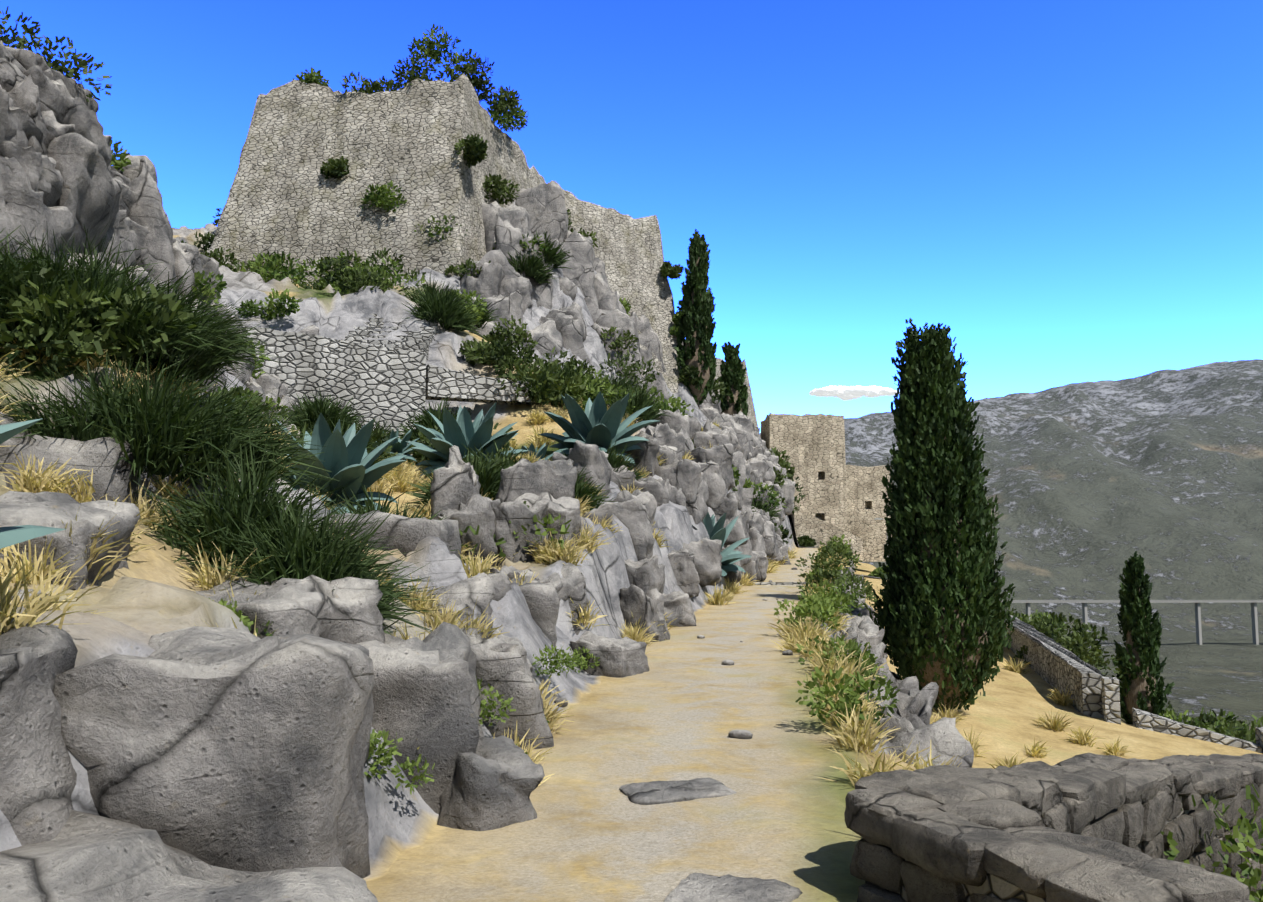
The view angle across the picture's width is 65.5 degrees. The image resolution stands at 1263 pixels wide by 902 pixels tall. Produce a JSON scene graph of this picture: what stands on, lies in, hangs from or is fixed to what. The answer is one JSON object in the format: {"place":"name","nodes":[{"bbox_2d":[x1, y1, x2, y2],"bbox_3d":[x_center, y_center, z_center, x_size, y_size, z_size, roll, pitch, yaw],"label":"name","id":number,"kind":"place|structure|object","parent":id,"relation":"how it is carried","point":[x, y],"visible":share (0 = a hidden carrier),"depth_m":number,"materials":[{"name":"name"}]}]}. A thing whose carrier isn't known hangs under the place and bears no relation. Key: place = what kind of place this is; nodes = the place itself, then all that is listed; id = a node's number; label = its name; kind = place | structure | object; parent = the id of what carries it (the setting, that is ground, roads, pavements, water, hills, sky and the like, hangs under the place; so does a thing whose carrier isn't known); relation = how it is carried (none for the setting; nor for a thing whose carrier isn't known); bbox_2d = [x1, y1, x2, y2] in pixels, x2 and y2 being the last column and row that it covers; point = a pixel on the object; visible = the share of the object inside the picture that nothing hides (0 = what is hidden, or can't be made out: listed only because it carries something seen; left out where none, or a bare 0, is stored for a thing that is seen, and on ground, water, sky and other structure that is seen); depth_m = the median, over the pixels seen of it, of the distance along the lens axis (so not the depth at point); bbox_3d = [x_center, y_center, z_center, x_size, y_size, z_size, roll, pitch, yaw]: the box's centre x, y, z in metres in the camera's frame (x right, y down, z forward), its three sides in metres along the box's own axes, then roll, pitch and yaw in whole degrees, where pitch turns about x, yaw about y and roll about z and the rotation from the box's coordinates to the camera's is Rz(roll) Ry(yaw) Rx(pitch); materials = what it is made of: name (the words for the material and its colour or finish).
{"place":"outdoors","nodes":[
{"label":"outdoors","id":0,"kind":"place"},
{"bbox_2d":[0,201,1262,901],"bbox_3d":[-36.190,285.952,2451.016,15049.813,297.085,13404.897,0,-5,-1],"label":"terrain","id":1,"kind":"structure","parent":0,"point":[684,705],"depth_m":8.66,"materials":[{"name":"beige sand"}]},
{"bbox_2d":[247,80,341,134],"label":"fortress wall","id":2,"kind":"structure","parent":1,"relation":"on","point":[293,87],"depth_m":51.71,"materials":[{"name":"grey stone"}]},
{"bbox_2d":[242,326,425,443],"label":"retaining wall","id":3,"kind":"structure","parent":1,"relation":"on","point":[383,383],"depth_m":30.38,"materials":[{"name":"stone"}]},
{"bbox_2d":[0,391,750,575],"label":"agave plants","id":4,"kind":"object","parent":1,"relation":"on","point":[348,458],"visible":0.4,"depth_m":23.42,"materials":[{"name":"green plant"}]},
{"bbox_2d":[0,40,774,454],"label":"slope rocks","id":5,"kind":"object","parent":1,"relation":"on","point":[60,178],"visible":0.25,"depth_m":22.72,"materials":[{"name":"stone"}]},
{"bbox_2d":[0,221,781,634],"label":"bushes","id":6,"kind":"object","parent":1,"relation":"on","point":[218,445],"visible":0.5,"depth_m":8.66,"materials":[{"name":"green plant"}]},
{"bbox_2d":[341,314,445,360],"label":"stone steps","id":7,"kind":"structure","parent":1,"relation":"on","point":[417,341],"depth_m":35.37,"materials":[{"name":"grey stone"}]},
{"bbox_2d":[0,411,802,901],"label":"rocks","id":8,"kind":"object","parent":1,"relation":"on","point":[224,765],"visible":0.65,"depth_m":4.22,"materials":[{"name":"stone"}]},
{"bbox_2d":[207,74,682,393],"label":"bastion wall","id":9,"kind":"structure","parent":1,"relation":"on","point":[285,196],"depth_m":49.43,"materials":[{"name":"grey stone"}]},
{"bbox_2d":[426,364,534,404],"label":"retaining wall","id":10,"kind":"structure","parent":1,"relation":"on","point":[441,382],"depth_m":31.97,"materials":[{"name":"stone"}]},
{"bbox_2d":[0,340,1134,839],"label":"dry grass tufts","id":11,"kind":"object","parent":1,"relation":"on","point":[26,572],"visible":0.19,"depth_m":9.16,"materials":[{"name":"beige plant"}]},
{"bbox_2d":[430,409,795,677],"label":"path rocks","id":12,"kind":"object","parent":1,"relation":"on","point":[698,486],"visible":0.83,"depth_m":19.27,"materials":[{"name":"stone"}]},
{"bbox_2d":[0,6,1256,742],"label":"shrub foliage","id":13,"kind":"object","parent":1,"relation":"on","point":[502,346],"visible":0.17,"depth_m":34.91,"materials":[{"name":"green plant"}]},
{"bbox_2d":[110,24,1262,901],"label":"shrubs","id":14,"kind":"object","parent":1,"relation":"on","point":[821,603],"visible":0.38,"depth_m":19.33,"materials":[{"name":"green plant"}]},
{"bbox_2d":[674,229,716,408],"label":"cypress tree","id":15,"kind":"object","parent":1,"relation":"on","point":[697,327],"visible":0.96,"depth_m":66.29,"materials":[{"name":"green plant"}]},
{"bbox_2d":[715,342,748,416],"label":"cypress tree","id":16,"kind":"object","parent":1,"relation":"on","point":[732,377],"visible":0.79,"depth_m":80.08,"materials":[{"name":"green plant"}]},
{"bbox_2d":[713,357,758,429],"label":"rampart wall","id":17,"kind":"structure","parent":1,"relation":"on","point":[751,413],"depth_m":86.11,"materials":[{"name":"grey stone"}]},
{"bbox_2d":[755,582,823,584],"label":"stone step","id":18,"kind":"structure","parent":1,"relation":"on","point":[778,583],"depth_m":32.64,"materials":[{"name":"stone"}]},
{"bbox_2d":[761,413,847,531],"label":"tower","id":19,"kind":"structure","parent":1,"relation":"on","point":[812,445],"depth_m":94.47,"materials":[{"name":"beige stone"}]},
{"bbox_2d":[792,507,862,551],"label":"stone wall","id":20,"kind":"structure","parent":1,"relation":"on","point":[818,530],"depth_m":92.45,"materials":[{"name":"beige stone"}]},
{"bbox_2d":[846,465,891,561],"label":"stone building","id":21,"kind":"structure","parent":1,"relation":"on","point":[865,488],"depth_m":101.58,"materials":[{"name":"beige stone"}]},
{"bbox_2d":[835,560,973,768],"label":"border rocks","id":22,"kind":"object","parent":1,"relation":"on","point":[910,717],"visible":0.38,"depth_m":11.24,"materials":[{"name":"stone"}]},
{"bbox_2d":[869,318,1015,714],"bbox_3d":[7.531,1.716,23.975,3.279,9.979,3.340,2,-5,-24],"label":"cypress tree","id":23,"kind":"object","parent":1,"relation":"on","point":[942,615],"visible":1,"depth_m":23.23,"materials":[{"name":"green plant"}]},
{"bbox_2d":[1004,615,1103,717],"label":"stone wall","id":24,"kind":"structure","parent":1,"relation":"on","point":[1056,665],"depth_m":30.41,"materials":[{"name":"stone"}]},
{"bbox_2d":[1101,677,1120,724],"bbox_3d":[12.848,7.053,26.287,0.364,1.932,0.400,-1,-5,15],"label":"parapet post","id":25,"kind":"object","parent":1,"relation":"on","point":[1111,700],"visible":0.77,"depth_m":26.14,"materials":[{"name":"stone"}]},
{"bbox_2d":[1001,600,1262,644],"bbox_3d":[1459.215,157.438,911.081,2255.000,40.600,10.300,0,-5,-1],"label":"viaduct bridge","id":26,"kind":"structure","parent":1,"relation":"on","point":[1254,618],"depth_m":894.24,"materials":[{"name":"grey concrete"}]},
{"bbox_2d":[1112,551,1174,724],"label":"cypress tree","id":27,"kind":"object","parent":1,"relation":"on","point":[1139,661],"visible":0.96,"depth_m":41.24,"materials":[{"name":"green plant"}]},
{"bbox_2d":[1132,708,1261,752],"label":"low stone wall","id":28,"kind":"structure","parent":1,"relation":"on","point":[1142,719],"depth_m":25.67,"materials":[{"name":"stone"}]},
{"bbox_2d":[1255,727,1262,752],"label":"parapet pillar","id":29,"kind":"structure","parent":1,"relation":"on","point":[1259,735],"depth_m":25.52,"materials":[{"name":"stone"}]},
{"bbox_2d":[0,0,1262,432],"label":"sky","id":30,"kind":"structure","parent":0,"point":[1073,189],"materials":[{"name":"blue"}]},
{"bbox_2d":[789,514,879,577],"bbox_3d":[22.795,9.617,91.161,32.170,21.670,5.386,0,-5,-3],"label":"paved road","id":31,"kind":"structure","parent":0,"point":[790,516],"depth_m":89.93,"materials":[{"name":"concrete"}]},
{"bbox_2d":[809,385,899,400],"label":"cloud","id":32,"kind":"structure","parent":0,"point":[845,393],"depth_m":7009.09,"materials":[{"name":"white"}]},
{"bbox_2d":[760,359,1262,633],"bbox_3d":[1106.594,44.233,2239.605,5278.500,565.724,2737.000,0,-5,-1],"label":"mountain terrain","id":33,"kind":"structure","parent":0,"point":[1093,486],"depth_m":1454.42,"materials":[{"name":"grey stone"}]},
{"bbox_2d":[844,780,1254,901],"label":"parapet wall","id":34,"kind":"structure","parent":0,"point":[946,840],"depth_m":4.14,"materials":[{"name":"grey stone"}]},
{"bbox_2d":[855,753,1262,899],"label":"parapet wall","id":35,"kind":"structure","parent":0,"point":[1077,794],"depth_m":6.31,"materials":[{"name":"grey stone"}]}
]}

